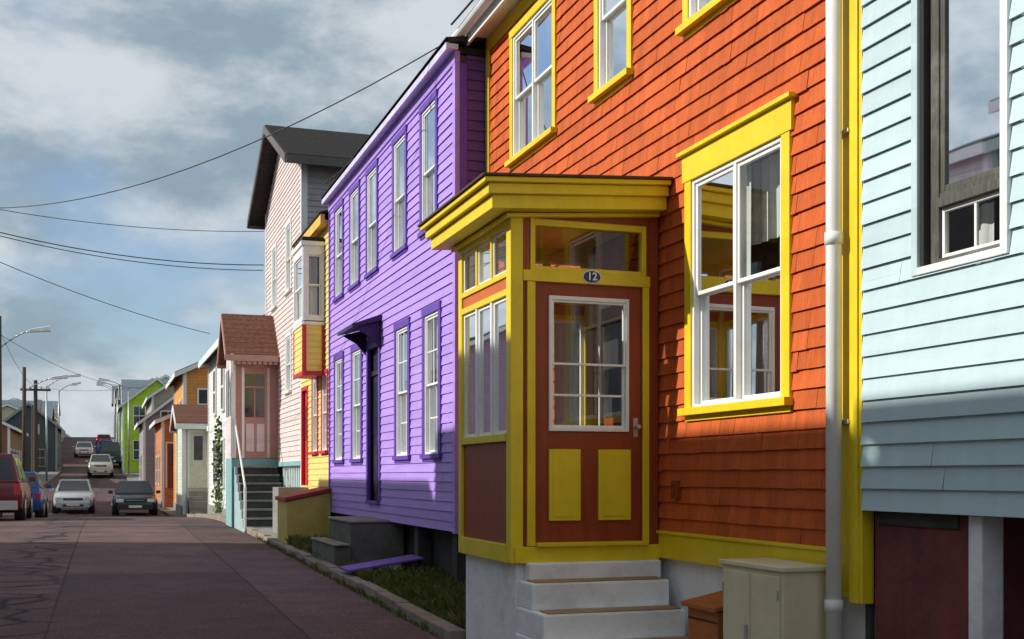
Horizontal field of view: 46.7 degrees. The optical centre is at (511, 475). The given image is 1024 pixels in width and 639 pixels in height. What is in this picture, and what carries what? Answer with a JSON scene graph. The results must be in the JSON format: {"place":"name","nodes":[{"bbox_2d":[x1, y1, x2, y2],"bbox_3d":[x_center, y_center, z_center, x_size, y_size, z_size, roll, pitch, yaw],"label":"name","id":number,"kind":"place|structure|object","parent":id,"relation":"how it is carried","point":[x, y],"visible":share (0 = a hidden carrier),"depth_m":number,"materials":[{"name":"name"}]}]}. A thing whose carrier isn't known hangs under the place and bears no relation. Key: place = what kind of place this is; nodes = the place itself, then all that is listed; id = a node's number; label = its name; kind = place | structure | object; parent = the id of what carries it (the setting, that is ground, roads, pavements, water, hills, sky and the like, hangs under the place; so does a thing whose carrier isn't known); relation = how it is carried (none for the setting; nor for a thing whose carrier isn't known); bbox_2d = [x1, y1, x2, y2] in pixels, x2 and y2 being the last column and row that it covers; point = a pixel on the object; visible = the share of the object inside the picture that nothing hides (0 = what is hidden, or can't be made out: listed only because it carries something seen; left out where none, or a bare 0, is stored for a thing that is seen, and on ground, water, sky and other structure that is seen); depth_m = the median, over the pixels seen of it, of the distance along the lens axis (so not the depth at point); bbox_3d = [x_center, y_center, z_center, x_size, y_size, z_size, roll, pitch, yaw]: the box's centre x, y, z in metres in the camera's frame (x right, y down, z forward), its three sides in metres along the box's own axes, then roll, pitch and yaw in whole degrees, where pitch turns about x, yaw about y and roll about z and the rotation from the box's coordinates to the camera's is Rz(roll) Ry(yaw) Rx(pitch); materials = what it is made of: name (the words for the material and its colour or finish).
{"place":"outdoors","nodes":[
{"label":"outdoors","id":0,"kind":"place"},
{"bbox_2d":[188,491,207,513],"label":"porch steps","id":1,"kind":"structure","parent":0,"point":[197,502],"depth_m":43.91,"materials":[{"name":"concrete"}]},
{"bbox_2d":[38,436,401,574],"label":"pavement","id":2,"kind":"structure","parent":0,"point":[133,476],"depth_m":55.81,"materials":[{"name":"concrete"}]},
{"bbox_2d":[31,405,39,471],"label":"utility pole","id":3,"kind":"object","parent":2,"relation":"on","point":[32,439],"visible":0.35,"depth_m":70.00,"materials":[{"name":"brown wood"}]},
{"bbox_2d":[45,373,80,480],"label":"street lamp","id":4,"kind":"object","parent":2,"relation":"on","point":[46,473],"visible":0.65,"depth_m":78.23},
{"bbox_2d":[59,384,77,425],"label":"street lamp","id":5,"kind":"object","parent":2,"relation":"on","point":[59,402],"visible":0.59,"depth_m":130.82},
{"bbox_2d":[58,381,80,424],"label":"street lamp","id":6,"kind":"object","parent":2,"relation":"on","point":[58,397],"visible":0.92,"depth_m":108.36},
{"bbox_2d":[96,384,114,440],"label":"street lamp","id":7,"kind":"object","parent":2,"relation":"on","point":[114,411],"visible":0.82,"depth_m":146.89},
{"bbox_2d":[96,382,117,441],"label":"street lamp","id":8,"kind":"object","parent":2,"relation":"on","point":[117,406],"visible":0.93,"depth_m":125.19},
{"bbox_2d":[98,377,129,473],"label":"street lamp","id":9,"kind":"object","parent":2,"relation":"on","point":[101,379],"visible":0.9,"depth_m":87.49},
{"bbox_2d":[217,313,279,526],"bbox_3d":[-6.307,-1.264,28.230,1.240,5.128,2.160,0,0,-19],"label":"porch","id":10,"kind":"object","parent":2,"relation":"on","point":[248,358],"visible":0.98,"depth_m":27.60,"materials":[{"name":"teal paint"}]},
{"bbox_2d":[233,418,281,532],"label":"wooden stairs","id":11,"kind":"structure","parent":2,"relation":"on","point":[254,485],"depth_m":26.61,"materials":[{"name":"grey wood"}]},
{"bbox_2d":[275,487,331,542],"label":"wall","id":12,"kind":"structure","parent":2,"relation":"on","point":[307,512],"depth_m":20.89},
{"bbox_2d":[311,516,403,565],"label":"stone doorsteps","id":13,"kind":"object","parent":2,"relation":"on","point":[359,539],"visible":0.61,"depth_m":16.61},
{"bbox_2d":[340,554,422,571],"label":"purple plank ramp","id":14,"kind":"structure","parent":2,"relation":"on","point":[411,559],"depth_m":15.17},
{"bbox_2d":[458,218,658,563],"bbox_3d":[0.347,-0.705,9.818,1.245,2.750,1.490,0,0,-19],"label":"porch frame","id":15,"kind":"object","parent":2,"relation":"on","point":[497,417],"visible":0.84,"depth_m":9.34,"materials":[{"name":"wood"}]},
{"bbox_2d":[417,172,672,251],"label":"porch roof","id":16,"kind":"structure","parent":15,"relation":"on","point":[482,204],"depth_m":9.08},
{"bbox_2d":[538,282,640,541],"bbox_3d":[0.611,-0.482,9.195,0.860,1.995,0.120,0,0,-19],"label":"porch door","id":17,"kind":"structure","parent":15,"relation":"in","point":[588,483],"depth_m":9.21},
{"bbox_2d":[582,270,600,283],"bbox_3d":[0.619,-1.535,9.171,0.156,0.104,0.010,0,0,-19],"label":"number plate","id":18,"kind":"object","parent":15,"relation":"attached to","point":[585,276],"visible":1,"depth_m":9.17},
{"bbox_2d":[515,560,687,638],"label":"front steps","id":19,"kind":"structure","parent":2,"relation":"on","point":[623,599],"depth_m":8.84,"materials":[{"name":"grey concrete"}]},
{"bbox_2d":[681,590,722,638],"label":"wooden box","id":20,"kind":"object","parent":2,"relation":"on","point":[705,616],"visible":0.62,"depth_m":7.98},
{"bbox_2d":[719,558,825,638],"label":"utility cabinet","id":21,"kind":"object","parent":2,"relation":"on","point":[767,598],"visible":0.93,"depth_m":7.07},
{"bbox_2d":[0,437,442,638],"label":"road","id":22,"kind":"structure","parent":0,"point":[102,572],"depth_m":14.71,"materials":[{"name":"asphalt"}]},
{"bbox_2d":[0,451,35,519],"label":"red suv","id":23,"kind":"object","parent":22,"relation":"on","point":[16,495],"visible":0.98,"depth_m":30.77,"materials":[{"name":"paint"}]},
{"bbox_2d":[0,316,50,516],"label":"street lamp","id":24,"kind":"object","parent":22,"relation":"on","point":[43,329],"visible":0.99,"depth_m":46.94,"materials":[{"name":"grey metal"}]},
{"bbox_2d":[3,336,142,388],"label":"power line","id":25,"kind":"object","parent":24,"relation":"attached to","point":[66,369],"visible":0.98,"depth_m":54.01,"materials":[{"name":"black plastic"}]},
{"bbox_2d":[0,472,51,517],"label":"blue hatchback","id":26,"kind":"object","parent":22,"relation":"on","point":[40,502],"visible":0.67,"depth_m":36.60,"materials":[{"name":"paint"}]},
{"bbox_2d":[22,367,67,471],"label":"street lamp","id":27,"kind":"object","parent":22,"relation":"on","point":[24,452],"visible":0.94,"depth_m":61.34,"materials":[{"name":"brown wood"}]},
{"bbox_2d":[49,479,97,513],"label":"silver car","id":28,"kind":"object","parent":22,"relation":"on","point":[73,493],"visible":0.98,"depth_m":51.17,"materials":[{"name":"paint"}]},
{"bbox_2d":[73,442,95,456],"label":"white car","id":29,"kind":"object","parent":22,"relation":"on","point":[84,448],"visible":0.88,"depth_m":109.64,"materials":[{"name":"paint"}]},
{"bbox_2d":[85,454,115,476],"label":"tan car","id":30,"kind":"object","parent":22,"relation":"on","point":[100,463],"visible":0.99,"depth_m":83.35,"materials":[{"name":"paint"}]},
{"bbox_2d":[94,434,113,446],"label":"red car","id":31,"kind":"object","parent":22,"relation":"on","point":[103,437],"visible":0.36,"depth_m":128.74,"materials":[{"name":"paint"}]},
{"bbox_2d":[95,440,112,453],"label":"blue car","id":32,"kind":"object","parent":22,"relation":"on","point":[98,445],"visible":0.3,"depth_m":113.60,"materials":[{"name":"paint"}]},
{"bbox_2d":[96,442,120,466],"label":"dark blue van","id":33,"kind":"object","parent":22,"relation":"on","point":[112,450],"visible":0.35,"depth_m":95.50,"materials":[{"name":"paint"}]},
{"bbox_2d":[108,481,160,514],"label":"black car","id":34,"kind":"object","parent":22,"relation":"on","point":[133,495],"visible":1,"depth_m":49.25,"materials":[{"name":"paint"}]},
{"bbox_2d":[255,534,465,636],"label":"grass","id":35,"kind":"structure","parent":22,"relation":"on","point":[438,593],"depth_m":13.33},
{"bbox_2d":[0,0,478,436],"label":"sky","id":36,"kind":"structure","parent":0,"point":[97,97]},
{"bbox_2d":[466,554,660,638],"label":"porch foundation","id":37,"kind":"object","parent":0,"point":[491,596],"visible":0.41,"depth_m":9.61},
{"bbox_2d":[554,323,579,424],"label":"porch curtains","id":38,"kind":"object","parent":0,"point":[566,350],"visible":0.18,"depth_m":10.50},
{"bbox_2d":[598,305,621,425],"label":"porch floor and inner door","id":39,"kind":"structure","parent":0,"point":[609,343],"depth_m":10.16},
{"bbox_3d":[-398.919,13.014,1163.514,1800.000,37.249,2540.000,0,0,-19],"label":"ground","id":40,"kind":"structure","parent":0,"visible":0},
{"bbox_2d":[2,406,16,419],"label":"walls","id":41,"kind":"structure","parent":40,"relation":"on","point":[7,411],"depth_m":99.61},
{"bbox_2d":[2,424,21,460],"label":"walls","id":42,"kind":"structure","parent":40,"relation":"on","point":[15,440],"depth_m":75.19,"materials":[{"name":"brown"}]},
{"bbox_2d":[7,426,21,463],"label":"windows doors trim","id":43,"kind":"structure","parent":42,"relation":"attached to","point":[9,449],"depth_m":72.89,"materials":[{"name":"white paint"}]},
{"bbox_2d":[2,420,28,436],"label":"roof","id":44,"kind":"structure","parent":42,"relation":"on","point":[12,426],"depth_m":72.79,"materials":[{"name":"wood"}]},
{"bbox_2d":[5,405,60,472],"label":"walls","id":45,"kind":"structure","parent":40,"relation":"on","point":[15,420],"depth_m":88.39,"materials":[{"name":"wood"}]},
{"bbox_2d":[3,402,64,432],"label":"roof","id":46,"kind":"structure","parent":45,"relation":"on","point":[40,412],"depth_m":88.16,"materials":[{"name":"stone"}]},
{"bbox_2d":[38,426,60,470],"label":"windows doors trim","id":47,"kind":"structure","parent":45,"relation":"attached to","point":[41,457],"depth_m":88.68,"materials":[{"name":"paint"}]},
{"bbox_2d":[20,380,50,472],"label":"utility pole","id":48,"kind":"object","parent":40,"relation":"on","point":[37,406],"visible":0.75,"depth_m":66.80,"materials":[{"name":"brown wood"}]},
{"bbox_2d":[40,380,180,390],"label":"power line","id":49,"kind":"object","parent":48,"relation":"attached to","point":[116,389],"visible":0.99,"depth_m":56.15,"materials":[{"name":"black plastic"}]},
{"bbox_2d":[118,412,120,447],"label":"walls","id":50,"kind":"structure","parent":40,"relation":"on","point":[120,429],"depth_m":129.72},
{"bbox_2d":[118,405,119,443],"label":"windows doors trim","id":51,"kind":"structure","parent":50,"relation":"attached to","point":[119,427],"depth_m":129.66,"materials":[{"name":"white paint"}]},
{"bbox_2d":[121,380,163,471],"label":"walls","id":52,"kind":"structure","parent":40,"relation":"on","point":[138,399],"depth_m":89.54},
{"bbox_2d":[121,405,145,473],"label":"windows doors trim","id":53,"kind":"structure","parent":52,"relation":"attached to","point":[139,412],"depth_m":89.59,"materials":[{"name":"white paint"}]},
{"bbox_2d":[117,377,165,413],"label":"roof","id":54,"kind":"structure","parent":52,"relation":"on","point":[135,394],"depth_m":89.63,"materials":[{"name":"wood"}]},
{"bbox_2d":[140,399,173,493],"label":"walls","id":55,"kind":"structure","parent":40,"relation":"on","point":[150,455],"depth_m":65.11,"materials":[{"name":"grey"}]},
{"bbox_2d":[134,395,173,430],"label":"roof","id":56,"kind":"structure","parent":55,"relation":"on","point":[138,423],"depth_m":65.02,"materials":[{"name":"wood"}]},
{"bbox_2d":[139,410,170,480],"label":"windows doors trim","id":57,"kind":"structure","parent":55,"relation":"attached to","point":[164,412],"depth_m":64.97,"materials":[{"name":"white paint"}]},
{"bbox_2d":[147,386,173,413],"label":"walls","id":58,"kind":"structure","parent":40,"relation":"on","point":[162,396],"depth_m":74.92,"materials":[{"name":"beige"}]},
{"bbox_2d":[146,396,153,414],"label":"windows doors trim","id":59,"kind":"structure","parent":58,"relation":"attached to","point":[152,403],"depth_m":74.67,"materials":[{"name":"white paint"}]},
{"bbox_2d":[142,384,165,408],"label":"roof","id":60,"kind":"structure","parent":58,"relation":"on","point":[147,399],"depth_m":74.65,"materials":[{"name":"wood"}]},
{"bbox_2d":[156,418,173,506],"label":"walls","id":61,"kind":"structure","parent":40,"relation":"on","point":[168,492],"depth_m":56.10,"materials":[{"name":"wood"}]},
{"bbox_2d":[149,413,170,429],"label":"roof","id":62,"kind":"structure","parent":61,"relation":"on","point":[155,422],"depth_m":55.83,"materials":[{"name":"white"}]},
{"bbox_2d":[155,421,173,506],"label":"windows doors trim","id":63,"kind":"structure","parent":61,"relation":"attached to","point":[169,464],"depth_m":56.01,"materials":[{"name":"white paint"}]},
{"bbox_2d":[170,404,207,513],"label":"white entrance porch","id":64,"kind":"object","parent":40,"relation":"on","point":[188,423],"visible":0.52,"depth_m":44.55,"materials":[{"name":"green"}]},
{"bbox_2d":[174,365,207,502],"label":"walls","id":65,"kind":"structure","parent":40,"relation":"on","point":[197,377],"depth_m":48.51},
{"bbox_2d":[165,361,198,389],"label":"roof","id":66,"kind":"structure","parent":65,"relation":"on","point":[176,375],"depth_m":48.20,"materials":[{"name":"wood"}]},
{"bbox_2d":[173,372,207,510],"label":"windows doors trim","id":67,"kind":"structure","parent":65,"relation":"attached to","point":[202,396],"depth_m":48.45,"materials":[{"name":"white paint"}]},
{"bbox_2d":[209,354,226,508],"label":"walls","id":68,"kind":"structure","parent":40,"relation":"on","point":[222,415],"depth_m":36.87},
{"bbox_2d":[207,362,225,514],"bbox_3d":[-4.837,-0.900,35.961,7.915,5.600,8.828,0,0,-19],"label":"windows doors trim","id":69,"kind":"structure","parent":68,"relation":"attached to","point":[210,508],"depth_m":36.05,"materials":[{"name":"white paint"}]},
{"bbox_2d":[210,416,222,513],"bbox_3d":[-8.641,-0.308,34.610,0.353,2.860,2.235,0,0,-19],"label":"climbing vine","id":70,"kind":"object","parent":68,"relation":"attached to","point":[217,467],"visible":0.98,"depth_m":34.43,"materials":[{"name":"green plant"}]},
{"bbox_2d":[198,314,264,367],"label":"roof","id":71,"kind":"structure","parent":68,"relation":"on","point":[210,354],"depth_m":35.69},
{"bbox_2d":[42,436,464,638],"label":"kerb","id":72,"kind":"structure","parent":40,"relation":"on","point":[443,629],"depth_m":13.91,"materials":[{"name":"concrete"}]},
{"bbox_2d":[277,165,340,486],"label":"house body","id":73,"kind":"structure","parent":40,"relation":"on","point":[280,470],"depth_m":27.96,"materials":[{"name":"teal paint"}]},
{"bbox_2d":[266,154,342,461],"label":"clapboard wall","id":74,"kind":"structure","parent":73,"relation":"attached to","point":[286,181],"depth_m":26.54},
{"bbox_2d":[269,218,293,395],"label":"windows","id":75,"kind":"structure","parent":74,"relation":"attached to","point":[273,308],"depth_m":26.37,"materials":[{"name":"white paint"}]},
{"bbox_2d":[247,125,368,486],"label":"trim and roof","id":76,"kind":"structure","parent":73,"relation":"on","point":[303,147],"depth_m":25.94,"materials":[{"name":"white paint"}]},
{"bbox_2d":[292,210,333,515],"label":"house body","id":77,"kind":"structure","parent":40,"relation":"on","point":[317,226],"depth_m":21.70,"materials":[{"name":"wood"}]},
{"bbox_2d":[301,226,327,488],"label":"clapboard wall","id":78,"kind":"structure","parent":77,"relation":"attached to","point":[318,471],"depth_m":22.13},
{"bbox_2d":[273,368,327,533],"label":"windows and door","id":79,"kind":"structure","parent":78,"relation":"attached to","point":[278,491],"depth_m":22.89,"materials":[{"name":"red paint"}]},
{"bbox_2d":[291,236,324,379],"bbox_3d":[-3.802,-3.080,22.112,0.450,2.520,1.200,0,0,-19],"label":"oriel bay","id":80,"kind":"object","parent":78,"relation":"attached to","point":[308,254],"visible":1,"depth_m":21.63,"materials":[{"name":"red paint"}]},
{"bbox_2d":[334,513,465,583],"bbox_3d":[1.494,1.135,18.537,7.150,0.930,7.900,0,0,-19],"label":"foundation","id":81,"kind":"object","parent":40,"relation":"on","point":[436,548],"visible":0.13,"depth_m":15.34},
{"bbox_2d":[332,55,485,532],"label":"house body","id":82,"kind":"structure","parent":81,"relation":"on","point":[463,59],"depth_m":18.81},
{"bbox_2d":[330,55,485,531],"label":"clapboard wall","id":83,"kind":"structure","parent":82,"relation":"on","point":[416,491],"depth_m":15.59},
{"bbox_2d":[337,314,387,504],"bbox_3d":[-2.206,-0.949,17.611,0.570,2.759,1.150,0,0,-19],"label":"door and canopy","id":84,"kind":"structure","parent":83,"relation":"attached to","point":[370,327],"depth_m":17.83,"materials":[{"name":"purple paint"}]},
{"bbox_2d":[332,89,450,465],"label":"windows","id":85,"kind":"structure","parent":83,"relation":"attached to","point":[428,206],"depth_m":16.21,"materials":[{"name":"purple paint"}]},
{"bbox_2d":[322,39,466,533],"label":"trim","id":86,"kind":"structure","parent":83,"relation":"attached to","point":[443,62],"depth_m":13.73,"materials":[{"name":"purple paint"}]},
{"bbox_2d":[322,36,486,198],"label":"roof","id":87,"kind":"structure","parent":83,"relation":"on","point":[476,47],"depth_m":13.64,"materials":[{"name":"black paint"}]},
{"bbox_2d":[659,558,864,638],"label":"foundation","id":88,"kind":"object","parent":40,"relation":"on","point":[688,580],"visible":0.01,"depth_m":8.86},
{"bbox_2d":[658,149,874,638],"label":"house body","id":89,"kind":"structure","parent":40,"relation":"on","point":[765,255],"depth_m":8.75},
{"bbox_2d":[451,0,520,45],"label":"roof and gutter","id":90,"kind":"structure","parent":89,"relation":"on","point":[484,18],"depth_m":12.96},
{"bbox_2d":[451,0,473,24],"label":"power line","id":91,"kind":"object","parent":90,"relation":"attached to","point":[462,11],"visible":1,"depth_m":13.03,"materials":[{"name":"black plastic"}]},
{"bbox_2d":[824,0,842,638],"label":"downpipe","id":92,"kind":"object","parent":90,"relation":"attached to","point":[833,244],"visible":1,"depth_m":6.90,"materials":[{"name":"metal"}]},
{"bbox_2d":[489,0,825,546],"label":"shingle wall","id":93,"kind":"structure","parent":89,"relation":"attached to","point":[758,477],"depth_m":8.63,"materials":[{"name":"wood"}]},
{"bbox_2d":[504,0,797,421],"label":"windows","id":94,"kind":"structure","parent":93,"relation":"attached to","point":[738,333],"depth_m":8.53,"materials":[{"name":"yellow paint"}]},
{"bbox_2d":[671,128,849,498],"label":"wall fittings","id":95,"kind":"object","parent":93,"relation":"attached to","point":[676,490],"depth_m":9.02,"materials":[{"name":"brown metal"}]},
{"bbox_2d":[486,0,873,603],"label":"trim","id":96,"kind":"structure","parent":89,"relation":"attached to","point":[857,555],"depth_m":6.94,"materials":[{"name":"yellow paint"}]},
{"bbox_2d":[875,511,1023,638],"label":"foundation","id":97,"kind":"object","parent":40,"relation":"on","point":[944,576],"visible":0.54,"depth_m":6.18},
{"bbox_2d":[867,1,1023,488],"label":"house body","id":98,"kind":"structure","parent":97,"relation":"on","point":[961,228],"depth_m":6.78,"materials":[{"name":"wood"}]},
{"bbox_2d":[860,0,1023,517],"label":"lap siding","id":99,"kind":"object","parent":98,"relation":"attached to","point":[901,472],"visible":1,"depth_m":6.25,"materials":[{"name":"wood"}]},
{"bbox_2d":[911,0,1023,276],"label":"windows","id":100,"kind":"structure","parent":99,"relation":"attached to","point":[961,101],"depth_m":6.10,"materials":[{"name":"white paint"}]},
{"bbox_3d":[-14.743,-2.753,26.659,1.600,8.500,0.290,0,0,-19],"label":"utility pole","id":101,"kind":"object","parent":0,"visible":0},
{"bbox_2d":[0,262,209,333],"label":"power line","id":102,"kind":"object","parent":101,"relation":"attached to","point":[96,299],"visible":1,"depth_m":33.64,"materials":[{"name":"black plastic"}]},
{"bbox_2d":[0,232,259,264],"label":"power line","id":103,"kind":"object","parent":101,"relation":"attached to","point":[126,255],"visible":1,"depth_m":28.77,"materials":[{"name":"black plastic"}]},
{"bbox_2d":[1,236,262,270],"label":"power line","id":104,"kind":"object","parent":101,"relation":"attached to","point":[129,260],"visible":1,"depth_m":28.87,"materials":[{"name":"black plastic"}]},
{"bbox_2d":[0,209,263,231],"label":"power line","id":105,"kind":"object","parent":101,"relation":"attached to","point":[139,227],"visible":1,"depth_m":28.82,"materials":[{"name":"black plastic"}]},
{"bbox_2d":[0,47,437,207],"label":"power line","id":106,"kind":"object","parent":101,"relation":"attached to","point":[245,145],"visible":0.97,"depth_m":16.35,"materials":[{"name":"black plastic"}]},
{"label":"walls","id":107,"kind":"object","parent":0,"visible":0},
{"bbox_2d":[120,379,167,403],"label":"roof","id":108,"kind":"structure","parent":107,"relation":"on","point":[133,384],"depth_m":104.16,"materials":[{"name":"stone"}]},
{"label":"walls","id":109,"kind":"object","parent":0,"visible":0},
{"bbox_2d":[2,400,54,421],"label":"roof","id":110,"kind":"structure","parent":109,"relation":"on","point":[50,409],"depth_m":114.08,"materials":[{"name":"stone"}]},
{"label":"walls","id":111,"kind":"object","parent":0,"visible":0},
{"bbox_2d":[53,401,60,415],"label":"roof","id":112,"kind":"structure","parent":111,"relation":"on","point":[56,406],"depth_m":156.72,"materials":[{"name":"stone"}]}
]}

